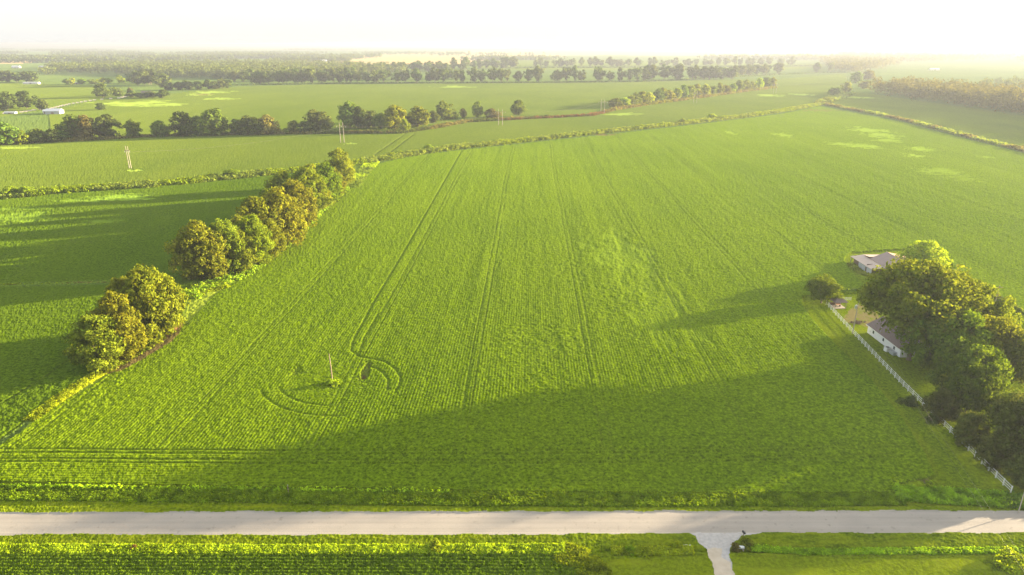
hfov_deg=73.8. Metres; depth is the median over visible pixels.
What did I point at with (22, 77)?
tree
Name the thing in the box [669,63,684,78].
tree
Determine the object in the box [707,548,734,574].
driveway
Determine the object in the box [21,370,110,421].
bank weeds
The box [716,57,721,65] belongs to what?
tree
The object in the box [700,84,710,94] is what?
tree
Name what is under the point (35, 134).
tree
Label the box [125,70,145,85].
tree
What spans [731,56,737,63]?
tree
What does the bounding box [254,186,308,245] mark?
tree
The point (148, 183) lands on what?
ditch brush
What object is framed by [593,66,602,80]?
tree
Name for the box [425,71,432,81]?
tree
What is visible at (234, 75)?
tree
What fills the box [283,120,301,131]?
tree
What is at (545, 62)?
tree
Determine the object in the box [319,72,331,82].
tree
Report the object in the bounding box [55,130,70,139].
tree
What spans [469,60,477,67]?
tree
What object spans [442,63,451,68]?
tree
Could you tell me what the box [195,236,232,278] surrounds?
tree
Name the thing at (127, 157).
transmission pole pair
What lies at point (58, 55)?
wood
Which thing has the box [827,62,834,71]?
tree
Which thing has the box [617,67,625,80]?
tree
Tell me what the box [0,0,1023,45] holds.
sky
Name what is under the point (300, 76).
tree
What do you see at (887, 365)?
white fence
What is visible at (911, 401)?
shrub
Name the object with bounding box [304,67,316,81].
tree
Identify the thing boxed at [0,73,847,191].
crop field
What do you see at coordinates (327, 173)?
tree
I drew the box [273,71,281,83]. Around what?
tree
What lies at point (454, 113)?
tree
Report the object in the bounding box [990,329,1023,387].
tree
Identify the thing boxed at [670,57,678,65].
tree
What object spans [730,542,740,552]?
shrub
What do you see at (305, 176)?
tree
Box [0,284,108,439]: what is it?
crop field
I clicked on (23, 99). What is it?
tree
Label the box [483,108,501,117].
tree
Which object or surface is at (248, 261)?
tree
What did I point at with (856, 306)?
utility pole
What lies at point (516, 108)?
tree
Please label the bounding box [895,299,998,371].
tree
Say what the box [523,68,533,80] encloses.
tree
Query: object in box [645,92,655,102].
tree
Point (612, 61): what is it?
tree
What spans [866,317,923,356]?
farm house
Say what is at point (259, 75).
tree
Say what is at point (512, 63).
tree
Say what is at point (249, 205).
tree
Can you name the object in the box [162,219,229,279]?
tree
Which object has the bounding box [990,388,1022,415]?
tree
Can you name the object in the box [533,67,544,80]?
tree
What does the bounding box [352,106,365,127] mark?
tree
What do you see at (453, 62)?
tree
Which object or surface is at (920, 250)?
tree
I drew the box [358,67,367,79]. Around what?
tree
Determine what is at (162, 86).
tree
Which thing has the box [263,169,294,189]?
tree
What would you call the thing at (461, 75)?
tree
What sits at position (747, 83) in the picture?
tree
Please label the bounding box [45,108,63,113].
farm building
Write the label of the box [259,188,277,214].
tree
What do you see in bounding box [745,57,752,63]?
tree
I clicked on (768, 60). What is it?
tree
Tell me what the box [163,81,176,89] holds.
tree
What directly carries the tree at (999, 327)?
on the lawn at (838, 332)
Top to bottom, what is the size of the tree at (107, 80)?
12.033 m
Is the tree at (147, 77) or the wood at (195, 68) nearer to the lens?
the tree at (147, 77)
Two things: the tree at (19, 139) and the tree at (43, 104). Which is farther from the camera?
the tree at (43, 104)
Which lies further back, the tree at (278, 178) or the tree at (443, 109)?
the tree at (443, 109)
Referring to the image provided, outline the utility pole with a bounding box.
[852,300,859,333]
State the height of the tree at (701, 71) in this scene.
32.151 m
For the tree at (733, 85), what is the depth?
1172.20 m
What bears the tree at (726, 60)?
on the crop field at (283, 105)
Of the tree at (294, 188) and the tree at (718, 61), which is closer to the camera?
the tree at (294, 188)
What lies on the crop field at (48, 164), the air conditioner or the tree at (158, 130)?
the tree at (158, 130)
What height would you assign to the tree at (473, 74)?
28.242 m
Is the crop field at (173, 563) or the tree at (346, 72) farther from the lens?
the tree at (346, 72)
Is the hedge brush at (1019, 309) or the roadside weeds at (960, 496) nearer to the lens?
the roadside weeds at (960, 496)
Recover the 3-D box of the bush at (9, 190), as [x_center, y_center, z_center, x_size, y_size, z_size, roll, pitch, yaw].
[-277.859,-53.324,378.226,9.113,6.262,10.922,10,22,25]
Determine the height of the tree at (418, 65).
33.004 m
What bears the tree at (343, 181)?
on the field margin
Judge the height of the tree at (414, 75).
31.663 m
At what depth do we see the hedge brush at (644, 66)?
2397.71 m
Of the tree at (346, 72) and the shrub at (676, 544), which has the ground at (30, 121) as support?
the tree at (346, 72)
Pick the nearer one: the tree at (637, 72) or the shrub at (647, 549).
the shrub at (647, 549)
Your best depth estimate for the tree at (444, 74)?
1476.55 m
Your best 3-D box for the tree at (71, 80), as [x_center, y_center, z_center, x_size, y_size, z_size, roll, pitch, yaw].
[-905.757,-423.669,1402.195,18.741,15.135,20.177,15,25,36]
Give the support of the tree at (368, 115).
on the crop field at (283, 105)
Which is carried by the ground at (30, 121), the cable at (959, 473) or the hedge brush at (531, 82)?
the hedge brush at (531, 82)
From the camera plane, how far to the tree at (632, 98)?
923.03 m
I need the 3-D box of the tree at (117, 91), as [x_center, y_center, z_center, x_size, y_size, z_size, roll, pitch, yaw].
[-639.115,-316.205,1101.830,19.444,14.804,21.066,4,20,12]
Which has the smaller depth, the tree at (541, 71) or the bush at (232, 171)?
the bush at (232, 171)
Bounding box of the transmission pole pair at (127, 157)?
[124,146,131,167]
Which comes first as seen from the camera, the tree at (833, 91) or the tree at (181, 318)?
the tree at (181, 318)
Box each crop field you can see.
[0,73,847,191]
[0,83,125,116]
[0,106,1023,492]
[0,165,355,313]
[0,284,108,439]
[0,550,587,574]
[49,59,828,137]
[830,92,1023,145]
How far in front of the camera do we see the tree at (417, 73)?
1477.42 m
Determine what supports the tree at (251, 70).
on the ground at (30, 121)
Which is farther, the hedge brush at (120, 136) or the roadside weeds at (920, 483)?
the hedge brush at (120, 136)
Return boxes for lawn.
[609,554,994,574]
[802,248,1023,493]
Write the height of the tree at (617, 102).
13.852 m
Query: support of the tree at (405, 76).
on the ground at (30, 121)
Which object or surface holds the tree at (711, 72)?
on the ground at (30, 121)
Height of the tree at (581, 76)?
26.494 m
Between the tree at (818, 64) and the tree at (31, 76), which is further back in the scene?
the tree at (818, 64)
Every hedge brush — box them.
[5,114,551,143]
[235,71,850,85]
[499,107,618,120]
[500,64,821,67]
[609,86,777,109]
[834,288,859,292]
[952,269,1023,314]
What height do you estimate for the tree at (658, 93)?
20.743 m
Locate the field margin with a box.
[0,164,369,432]
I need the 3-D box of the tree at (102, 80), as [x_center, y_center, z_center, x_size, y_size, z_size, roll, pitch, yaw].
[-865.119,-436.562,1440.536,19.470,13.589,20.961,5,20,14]
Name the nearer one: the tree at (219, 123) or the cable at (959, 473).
the cable at (959, 473)
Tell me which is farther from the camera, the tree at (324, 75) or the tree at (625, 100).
the tree at (324, 75)
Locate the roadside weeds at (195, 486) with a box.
[0,482,448,492]
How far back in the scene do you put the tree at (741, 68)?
1800.66 m
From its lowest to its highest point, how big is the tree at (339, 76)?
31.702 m
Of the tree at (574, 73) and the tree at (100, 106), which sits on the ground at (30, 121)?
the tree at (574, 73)
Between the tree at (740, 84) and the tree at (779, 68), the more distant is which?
the tree at (779, 68)
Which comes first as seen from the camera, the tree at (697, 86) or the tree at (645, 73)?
the tree at (697, 86)
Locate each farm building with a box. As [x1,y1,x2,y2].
[3,111,16,113]
[23,82,40,83]
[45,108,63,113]
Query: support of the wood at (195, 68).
on the ground at (30, 121)
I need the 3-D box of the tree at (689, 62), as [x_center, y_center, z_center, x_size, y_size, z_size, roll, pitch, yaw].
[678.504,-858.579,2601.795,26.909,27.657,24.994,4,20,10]
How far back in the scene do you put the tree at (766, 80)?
1294.30 m
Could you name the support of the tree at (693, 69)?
on the crop field at (283, 105)
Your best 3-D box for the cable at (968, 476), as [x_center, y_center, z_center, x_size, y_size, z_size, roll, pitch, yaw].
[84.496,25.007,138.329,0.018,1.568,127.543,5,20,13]
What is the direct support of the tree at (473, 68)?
on the ground at (30, 121)
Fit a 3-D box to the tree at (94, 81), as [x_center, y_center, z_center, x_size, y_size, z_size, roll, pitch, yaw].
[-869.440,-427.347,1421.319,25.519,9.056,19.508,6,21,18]
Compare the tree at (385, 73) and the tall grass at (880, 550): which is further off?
the tree at (385, 73)
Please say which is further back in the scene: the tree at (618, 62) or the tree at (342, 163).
the tree at (618, 62)
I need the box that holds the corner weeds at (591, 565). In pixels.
[553,542,611,574]
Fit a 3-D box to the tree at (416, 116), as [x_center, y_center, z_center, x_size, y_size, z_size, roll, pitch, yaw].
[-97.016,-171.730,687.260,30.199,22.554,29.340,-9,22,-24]
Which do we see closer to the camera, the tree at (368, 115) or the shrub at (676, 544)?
the shrub at (676, 544)
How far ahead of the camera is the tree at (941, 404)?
150.88 m
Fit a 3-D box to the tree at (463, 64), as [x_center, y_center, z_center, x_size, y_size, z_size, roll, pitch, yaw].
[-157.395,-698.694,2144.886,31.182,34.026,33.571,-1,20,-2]
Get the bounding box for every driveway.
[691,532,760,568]
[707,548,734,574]
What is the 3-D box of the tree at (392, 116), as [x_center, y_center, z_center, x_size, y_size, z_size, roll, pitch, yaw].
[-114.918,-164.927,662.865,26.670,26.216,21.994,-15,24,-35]
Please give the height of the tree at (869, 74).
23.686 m
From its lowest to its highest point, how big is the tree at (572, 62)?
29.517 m
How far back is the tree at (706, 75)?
1587.48 m
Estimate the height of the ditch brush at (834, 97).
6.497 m
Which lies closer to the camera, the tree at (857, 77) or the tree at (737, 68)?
the tree at (857, 77)
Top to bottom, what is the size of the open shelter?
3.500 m
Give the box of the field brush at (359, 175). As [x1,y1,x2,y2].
[347,161,379,187]
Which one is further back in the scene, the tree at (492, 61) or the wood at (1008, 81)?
the tree at (492, 61)
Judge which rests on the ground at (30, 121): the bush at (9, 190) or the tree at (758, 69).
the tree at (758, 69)
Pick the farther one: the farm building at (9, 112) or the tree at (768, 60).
the tree at (768, 60)
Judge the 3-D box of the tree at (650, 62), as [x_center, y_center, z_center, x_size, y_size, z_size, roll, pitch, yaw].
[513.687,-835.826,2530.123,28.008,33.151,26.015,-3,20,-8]
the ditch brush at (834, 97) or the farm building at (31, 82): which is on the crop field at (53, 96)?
the farm building at (31, 82)
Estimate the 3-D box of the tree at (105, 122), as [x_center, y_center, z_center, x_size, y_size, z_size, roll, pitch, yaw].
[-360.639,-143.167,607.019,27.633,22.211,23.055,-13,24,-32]
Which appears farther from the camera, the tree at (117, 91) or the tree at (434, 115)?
the tree at (117, 91)
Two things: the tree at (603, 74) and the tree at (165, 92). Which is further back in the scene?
the tree at (603, 74)
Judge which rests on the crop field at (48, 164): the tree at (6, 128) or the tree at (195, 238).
the tree at (6, 128)
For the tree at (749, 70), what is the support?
on the ground at (30, 121)
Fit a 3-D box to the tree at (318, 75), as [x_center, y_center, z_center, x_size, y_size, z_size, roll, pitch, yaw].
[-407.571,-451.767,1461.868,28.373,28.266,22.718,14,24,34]
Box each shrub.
[324,378,339,387]
[429,538,441,552]
[624,545,635,556]
[640,545,656,558]
[666,540,681,549]
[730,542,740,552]
[740,536,753,550]
[895,397,904,403]
[904,395,920,406]
[924,412,939,424]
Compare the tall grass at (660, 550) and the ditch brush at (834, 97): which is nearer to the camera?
the tall grass at (660, 550)
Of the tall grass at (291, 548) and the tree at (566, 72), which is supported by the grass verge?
the tall grass at (291, 548)
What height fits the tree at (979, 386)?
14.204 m
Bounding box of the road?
[0,509,1023,535]
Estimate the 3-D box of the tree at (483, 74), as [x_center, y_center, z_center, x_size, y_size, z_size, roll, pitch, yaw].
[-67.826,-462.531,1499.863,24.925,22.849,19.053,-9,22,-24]
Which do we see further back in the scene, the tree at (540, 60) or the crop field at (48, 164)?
the tree at (540, 60)
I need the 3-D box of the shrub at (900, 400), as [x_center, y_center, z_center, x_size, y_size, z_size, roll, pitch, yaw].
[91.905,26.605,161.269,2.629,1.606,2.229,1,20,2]
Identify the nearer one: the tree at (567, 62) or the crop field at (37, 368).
the crop field at (37, 368)
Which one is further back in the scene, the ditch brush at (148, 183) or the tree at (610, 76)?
the tree at (610, 76)
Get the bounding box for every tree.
[0,70,14,82]
[0,91,17,110]
[0,121,23,144]
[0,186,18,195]
[8,72,22,81]
[11,130,31,144]
[13,90,38,107]
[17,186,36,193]
[20,73,37,81]
[23,71,38,81]
[26,128,45,142]
[34,99,49,109]
[40,128,59,142]
[53,114,83,137]
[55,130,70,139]
[61,314,127,373]
[65,77,75,84]
[70,114,106,137]
[75,78,87,83]
[80,290,148,361]
[89,114,122,135]
[90,80,100,83]
[91,83,113,96]
[95,103,106,109]
[96,77,105,82]
[96,275,141,323]
[104,78,113,82]
[112,87,124,95]
[115,75,124,82]
[120,263,190,344]
[122,119,142,137]
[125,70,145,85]
[133,93,146,97]
[139,69,150,83]
[144,272,186,327]
[146,69,156,82]
[149,120,171,136]
[151,93,164,97]
[152,74,171,84]
[158,83,170,89]
[158,89,170,97]
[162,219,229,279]
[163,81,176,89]
[166,111,194,136]
[172,81,183,89]
[179,80,187,89]
[181,81,193,89]
[186,115,205,135]
[191,80,203,88]
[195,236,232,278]
[198,107,229,135]
[203,79,214,88]
[206,218,246,274]
[211,81,222,88]
[217,78,226,87]
[222,79,232,87]
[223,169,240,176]
[227,229,262,272]
[228,214,259,223]
[229,119,244,133]
[230,71,238,81]
[233,213,275,264]
[235,195,283,244]
[236,115,262,134]
[238,72,247,81]
[244,68,253,80]
[247,72,258,82]
[254,70,263,83]
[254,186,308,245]
[257,114,283,134]
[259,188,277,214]
[260,217,286,256]
[262,72,274,83]
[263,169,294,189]
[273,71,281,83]
[279,67,292,81]
[281,178,317,227]
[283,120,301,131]
[287,68,297,82]
[291,167,333,212]
[293,121,314,131]
[295,163,317,176]
[296,71,307,82]
[302,109,334,131]
[302,190,319,215]
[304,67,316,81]
[312,161,344,200]
[314,179,332,209]
[316,70,326,81]
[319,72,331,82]
[325,147,355,185]
[328,68,336,82]
[329,167,346,192]
[332,68,344,81]
[336,100,357,127]
[342,67,352,80]
[350,66,355,79]
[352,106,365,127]
[353,71,361,80]
[355,109,376,128]
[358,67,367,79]
[362,72,371,81]
[371,71,382,81]
[371,113,386,128]
[376,69,388,81]
[382,104,407,129]
[390,72,401,81]
[399,69,409,81]
[399,118,410,130]
[403,106,430,126]
[411,68,421,81]
[411,69,419,80]
[413,60,422,69]
[423,63,431,71]
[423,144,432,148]
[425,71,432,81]
[429,67,439,80]
[429,110,439,122]
[432,62,441,69]
[435,100,453,119]
[439,68,448,81]
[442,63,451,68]
[445,67,452,77]
[447,108,458,118]
[450,57,457,69]
[451,70,459,80]
[456,70,464,81]
[457,60,465,69]
[459,108,466,117]
[463,57,470,68]
[466,67,477,74]
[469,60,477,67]
[470,69,480,81]
[471,101,483,116]
[476,59,482,67]
[478,72,486,81]
[482,59,489,67]
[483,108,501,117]
[487,67,499,81]
[488,58,496,66]
[497,68,507,80]
[500,57,509,65]
[500,60,507,67]
[503,69,510,80]
[509,56,517,66]
[510,99,527,115]
[512,71,523,80]
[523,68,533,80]
[532,66,540,80]
[533,59,538,65]
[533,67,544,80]
[538,58,542,65]
[541,60,549,65]
[550,70,556,80]
[554,69,562,80]
[556,58,561,65]
[561,67,571,80]
[562,60,569,65]
[569,58,575,65]
[570,65,577,80]
[577,70,585,79]
[578,57,584,64]
[587,57,594,65]
[593,56,599,64]
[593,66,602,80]
[595,66,606,79]
[605,70,614,80]
[608,59,616,65]
[608,98,623,106]
[615,59,622,65]
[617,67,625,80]
[620,97,630,105]
[624,59,631,65]
[625,68,632,79]
[627,95,638,103]
[632,67,642,79]
[633,92,642,103]
[638,91,650,102]
[641,68,650,80]
[643,65,656,78]
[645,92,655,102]
[648,57,654,65]
[648,64,659,78]
[653,88,665,100]
[659,64,669,79]
[660,87,668,98]
[664,90,676,99]
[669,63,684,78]
[669,66,683,78]
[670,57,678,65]
[673,88,682,98]
[678,85,688,97]
[685,65,699,79]
[687,59,692,65]
[687,85,699,96]
[693,84,702,95]
[699,66,706,79]
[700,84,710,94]
[702,65,714,79]
[703,67,716,79]
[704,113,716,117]
[710,85,718,93]
[713,65,721,79]
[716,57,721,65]
[716,82,724,92]
[721,67,732,78]
[723,57,730,64]
[723,85,730,92]
[727,67,737,78]
[728,65,739,77]
[728,83,737,90]
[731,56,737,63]
[735,80,745,90]
[738,65,746,74]
[742,79,752,89]
[744,64,756,74]
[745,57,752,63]
[750,81,756,88]
[752,64,761,74]
[755,78,764,87]
[756,58,764,64]
[760,63,768,72]
[763,77,770,86]
[766,57,772,64]
[770,77,776,85]
[773,63,784,72]
[774,62,784,72]
[786,56,795,64]
[803,273,843,302]
[813,62,820,71]
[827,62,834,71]
[827,87,841,94]
[840,81,852,91]
[849,71,863,83]
[856,257,999,360]
[857,80,869,88]
[862,69,876,79]
[895,239,953,268]
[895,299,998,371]
[920,387,963,425]
[923,334,1015,401]
[943,360,1006,415]
[952,410,990,447]
[957,278,1023,325]
[964,314,1023,376]
[973,432,1021,474]
[981,390,1023,459]
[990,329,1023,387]
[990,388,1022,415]
[1001,454,1023,489]
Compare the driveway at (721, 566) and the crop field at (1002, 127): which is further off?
the crop field at (1002, 127)
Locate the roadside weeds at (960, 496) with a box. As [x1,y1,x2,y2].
[891,482,1023,509]
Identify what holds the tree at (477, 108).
on the crop field at (283, 105)
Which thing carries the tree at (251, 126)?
on the crop field at (283, 105)
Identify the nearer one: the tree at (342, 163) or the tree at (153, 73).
the tree at (342, 163)
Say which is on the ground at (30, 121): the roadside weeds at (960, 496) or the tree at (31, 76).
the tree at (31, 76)
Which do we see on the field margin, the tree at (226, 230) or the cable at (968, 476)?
the tree at (226, 230)
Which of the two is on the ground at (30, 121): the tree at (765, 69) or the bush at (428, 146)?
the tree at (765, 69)
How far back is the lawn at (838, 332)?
169.47 m
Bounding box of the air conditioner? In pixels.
[883,346,890,351]
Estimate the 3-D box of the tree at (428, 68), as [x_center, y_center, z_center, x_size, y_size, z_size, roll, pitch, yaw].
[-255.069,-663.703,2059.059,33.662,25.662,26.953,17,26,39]
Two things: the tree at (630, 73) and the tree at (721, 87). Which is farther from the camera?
the tree at (630, 73)
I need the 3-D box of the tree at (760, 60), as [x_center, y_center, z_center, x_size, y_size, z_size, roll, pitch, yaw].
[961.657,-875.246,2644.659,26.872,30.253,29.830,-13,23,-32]
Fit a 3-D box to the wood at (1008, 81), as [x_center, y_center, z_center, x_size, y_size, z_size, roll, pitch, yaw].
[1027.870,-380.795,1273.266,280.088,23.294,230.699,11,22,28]
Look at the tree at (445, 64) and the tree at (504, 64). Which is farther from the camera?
the tree at (504, 64)
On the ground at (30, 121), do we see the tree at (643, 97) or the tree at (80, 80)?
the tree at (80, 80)
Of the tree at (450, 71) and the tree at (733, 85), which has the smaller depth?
the tree at (733, 85)
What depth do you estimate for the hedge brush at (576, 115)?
785.06 m
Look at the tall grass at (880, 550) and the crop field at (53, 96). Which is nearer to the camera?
the tall grass at (880, 550)
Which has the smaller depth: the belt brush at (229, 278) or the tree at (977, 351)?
the tree at (977, 351)
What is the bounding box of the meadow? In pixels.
[872,61,1023,82]
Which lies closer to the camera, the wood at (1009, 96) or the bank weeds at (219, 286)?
the bank weeds at (219, 286)
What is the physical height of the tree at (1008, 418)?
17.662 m
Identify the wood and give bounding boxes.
[0,45,1023,62]
[37,57,409,78]
[818,50,1023,71]
[868,75,1023,113]
[978,76,1023,87]
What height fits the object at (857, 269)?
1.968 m
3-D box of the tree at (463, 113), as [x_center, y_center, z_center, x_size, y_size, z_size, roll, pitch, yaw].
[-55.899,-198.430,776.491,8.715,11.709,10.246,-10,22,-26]
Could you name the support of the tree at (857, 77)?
on the ground at (30, 121)
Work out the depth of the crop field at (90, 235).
314.92 m
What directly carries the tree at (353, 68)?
on the ground at (30, 121)
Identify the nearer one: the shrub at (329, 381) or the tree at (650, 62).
the shrub at (329, 381)
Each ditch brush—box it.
[0,102,824,198]
[814,91,855,102]
[819,102,1023,151]
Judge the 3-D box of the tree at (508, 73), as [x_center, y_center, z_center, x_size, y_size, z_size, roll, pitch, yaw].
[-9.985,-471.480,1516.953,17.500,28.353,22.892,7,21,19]
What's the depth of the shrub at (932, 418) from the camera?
152.13 m
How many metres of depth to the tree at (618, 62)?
2523.91 m
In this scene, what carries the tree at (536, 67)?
on the ground at (30, 121)
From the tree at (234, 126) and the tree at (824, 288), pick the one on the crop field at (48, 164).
the tree at (234, 126)
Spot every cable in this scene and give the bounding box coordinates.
[864,316,1022,569]
[868,316,1023,558]
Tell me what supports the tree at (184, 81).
on the ground at (30, 121)
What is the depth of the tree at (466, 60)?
2175.09 m
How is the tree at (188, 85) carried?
on the ground at (30, 121)
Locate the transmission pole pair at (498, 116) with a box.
[495,109,502,124]
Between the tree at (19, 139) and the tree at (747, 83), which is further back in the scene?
the tree at (747, 83)
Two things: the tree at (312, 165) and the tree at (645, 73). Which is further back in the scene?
the tree at (645, 73)
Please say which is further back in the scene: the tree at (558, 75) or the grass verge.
the tree at (558, 75)
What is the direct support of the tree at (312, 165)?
on the crop field at (90, 235)
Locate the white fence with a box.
[826,300,1012,492]
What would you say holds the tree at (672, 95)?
on the crop field at (283, 105)
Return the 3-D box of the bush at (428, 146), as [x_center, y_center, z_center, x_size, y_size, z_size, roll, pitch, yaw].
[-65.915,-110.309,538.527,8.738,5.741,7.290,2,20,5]
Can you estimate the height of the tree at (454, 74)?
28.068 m
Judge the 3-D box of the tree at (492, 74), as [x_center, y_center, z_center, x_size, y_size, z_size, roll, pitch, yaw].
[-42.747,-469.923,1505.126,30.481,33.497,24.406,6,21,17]
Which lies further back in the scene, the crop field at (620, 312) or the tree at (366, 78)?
the tree at (366, 78)
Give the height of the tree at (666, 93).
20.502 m
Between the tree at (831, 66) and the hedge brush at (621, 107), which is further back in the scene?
the tree at (831, 66)
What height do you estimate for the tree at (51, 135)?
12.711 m
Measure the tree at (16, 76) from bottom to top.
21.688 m
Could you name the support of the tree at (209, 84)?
on the crop field at (283, 105)
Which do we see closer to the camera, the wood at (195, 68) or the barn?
the barn
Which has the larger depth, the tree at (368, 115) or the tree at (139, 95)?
the tree at (139, 95)
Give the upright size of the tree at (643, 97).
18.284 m
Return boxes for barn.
[850,252,906,272]
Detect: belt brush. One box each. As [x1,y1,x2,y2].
[106,329,175,371]
[183,186,349,299]
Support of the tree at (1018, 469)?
on the lawn at (838, 332)
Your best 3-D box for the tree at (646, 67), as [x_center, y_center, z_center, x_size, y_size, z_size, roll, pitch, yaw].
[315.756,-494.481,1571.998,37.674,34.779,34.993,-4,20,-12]
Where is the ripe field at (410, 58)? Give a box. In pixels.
[0,48,813,64]
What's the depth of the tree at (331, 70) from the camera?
1476.95 m
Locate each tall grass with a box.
[0,541,566,554]
[610,544,694,555]
[749,544,1023,555]
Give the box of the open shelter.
[829,297,848,308]
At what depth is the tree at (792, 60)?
2644.13 m
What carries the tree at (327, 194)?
on the field margin
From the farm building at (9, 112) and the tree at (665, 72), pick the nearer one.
the farm building at (9, 112)
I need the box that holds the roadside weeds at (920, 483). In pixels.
[891,477,943,491]
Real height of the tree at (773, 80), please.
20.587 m
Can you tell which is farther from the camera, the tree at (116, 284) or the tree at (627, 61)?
the tree at (627, 61)
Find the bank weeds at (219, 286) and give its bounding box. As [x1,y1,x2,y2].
[179,279,230,298]
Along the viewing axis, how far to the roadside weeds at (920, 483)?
130.88 m
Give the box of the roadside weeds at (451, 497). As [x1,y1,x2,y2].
[0,483,907,507]
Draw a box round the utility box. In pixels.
[889,349,896,355]
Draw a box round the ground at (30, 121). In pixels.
[0,45,1023,444]
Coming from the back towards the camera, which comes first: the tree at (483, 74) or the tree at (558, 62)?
the tree at (558, 62)
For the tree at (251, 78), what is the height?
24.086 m
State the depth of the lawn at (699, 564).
110.81 m
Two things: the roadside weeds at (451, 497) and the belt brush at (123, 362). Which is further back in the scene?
the belt brush at (123, 362)
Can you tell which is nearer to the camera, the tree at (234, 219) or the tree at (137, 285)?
the tree at (137, 285)
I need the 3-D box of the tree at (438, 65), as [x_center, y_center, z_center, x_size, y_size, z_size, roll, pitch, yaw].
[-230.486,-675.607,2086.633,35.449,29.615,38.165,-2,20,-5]
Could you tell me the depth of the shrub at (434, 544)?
113.49 m
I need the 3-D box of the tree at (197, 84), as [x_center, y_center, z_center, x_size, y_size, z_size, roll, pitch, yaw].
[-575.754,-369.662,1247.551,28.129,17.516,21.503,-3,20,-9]
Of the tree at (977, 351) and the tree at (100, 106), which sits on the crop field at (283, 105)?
the tree at (100, 106)
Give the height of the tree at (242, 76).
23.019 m
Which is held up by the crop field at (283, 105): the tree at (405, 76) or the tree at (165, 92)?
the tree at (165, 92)
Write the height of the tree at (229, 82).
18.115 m
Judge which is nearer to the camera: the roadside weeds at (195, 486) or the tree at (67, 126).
the roadside weeds at (195, 486)
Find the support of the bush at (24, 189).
on the crop field at (90, 235)
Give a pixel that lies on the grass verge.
(599, 544)
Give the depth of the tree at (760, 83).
1267.51 m
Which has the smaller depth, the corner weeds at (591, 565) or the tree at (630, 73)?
the corner weeds at (591, 565)
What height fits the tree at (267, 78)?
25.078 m
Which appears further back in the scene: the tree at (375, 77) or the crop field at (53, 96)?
the tree at (375, 77)
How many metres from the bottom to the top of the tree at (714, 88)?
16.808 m
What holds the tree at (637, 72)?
on the crop field at (283, 105)
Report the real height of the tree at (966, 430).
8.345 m
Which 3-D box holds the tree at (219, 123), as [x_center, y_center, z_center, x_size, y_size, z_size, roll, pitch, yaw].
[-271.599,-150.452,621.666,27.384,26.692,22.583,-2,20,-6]
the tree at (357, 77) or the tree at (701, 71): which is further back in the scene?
the tree at (701, 71)
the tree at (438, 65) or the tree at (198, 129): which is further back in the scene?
the tree at (438, 65)
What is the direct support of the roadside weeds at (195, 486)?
on the grass verge
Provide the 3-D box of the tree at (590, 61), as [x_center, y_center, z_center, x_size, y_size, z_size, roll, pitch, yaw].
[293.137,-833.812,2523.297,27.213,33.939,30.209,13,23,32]
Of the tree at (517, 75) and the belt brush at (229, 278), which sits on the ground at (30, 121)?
the tree at (517, 75)
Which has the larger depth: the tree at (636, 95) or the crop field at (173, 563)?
the tree at (636, 95)
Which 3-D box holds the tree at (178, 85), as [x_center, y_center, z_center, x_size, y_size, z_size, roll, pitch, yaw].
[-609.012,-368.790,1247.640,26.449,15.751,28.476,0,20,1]
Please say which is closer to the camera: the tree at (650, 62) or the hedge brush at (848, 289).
the hedge brush at (848, 289)
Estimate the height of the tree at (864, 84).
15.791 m
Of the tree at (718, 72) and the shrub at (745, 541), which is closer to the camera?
the shrub at (745, 541)
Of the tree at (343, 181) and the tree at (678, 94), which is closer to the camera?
the tree at (343, 181)
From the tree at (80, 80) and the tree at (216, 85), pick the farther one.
the tree at (80, 80)
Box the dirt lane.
[2,95,126,113]
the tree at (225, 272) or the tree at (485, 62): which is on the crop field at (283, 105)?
the tree at (485, 62)
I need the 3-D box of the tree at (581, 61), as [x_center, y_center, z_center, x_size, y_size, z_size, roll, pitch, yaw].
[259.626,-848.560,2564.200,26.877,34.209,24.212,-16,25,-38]
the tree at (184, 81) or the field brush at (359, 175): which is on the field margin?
the field brush at (359, 175)
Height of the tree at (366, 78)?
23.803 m
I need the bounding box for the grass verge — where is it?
[0,480,1023,574]
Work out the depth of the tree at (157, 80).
1366.36 m
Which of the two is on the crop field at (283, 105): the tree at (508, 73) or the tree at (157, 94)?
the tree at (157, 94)
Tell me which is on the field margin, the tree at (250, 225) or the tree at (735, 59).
the tree at (250, 225)
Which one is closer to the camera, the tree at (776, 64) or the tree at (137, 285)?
the tree at (137, 285)
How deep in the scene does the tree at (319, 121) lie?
646.33 m
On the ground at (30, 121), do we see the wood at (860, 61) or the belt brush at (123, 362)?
the wood at (860, 61)
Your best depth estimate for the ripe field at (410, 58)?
5906.68 m
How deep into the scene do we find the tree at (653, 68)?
1566.24 m
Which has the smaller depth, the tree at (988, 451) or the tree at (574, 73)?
the tree at (988, 451)
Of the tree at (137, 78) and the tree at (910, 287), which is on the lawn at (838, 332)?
the tree at (910, 287)
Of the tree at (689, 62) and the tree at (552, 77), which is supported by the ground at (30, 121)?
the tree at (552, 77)
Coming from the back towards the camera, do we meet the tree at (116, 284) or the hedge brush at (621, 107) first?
the hedge brush at (621, 107)
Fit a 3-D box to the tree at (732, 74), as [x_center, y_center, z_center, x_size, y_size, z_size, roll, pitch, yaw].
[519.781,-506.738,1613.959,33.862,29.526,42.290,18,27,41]
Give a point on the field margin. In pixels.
(191, 311)
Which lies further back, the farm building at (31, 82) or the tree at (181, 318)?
the farm building at (31, 82)

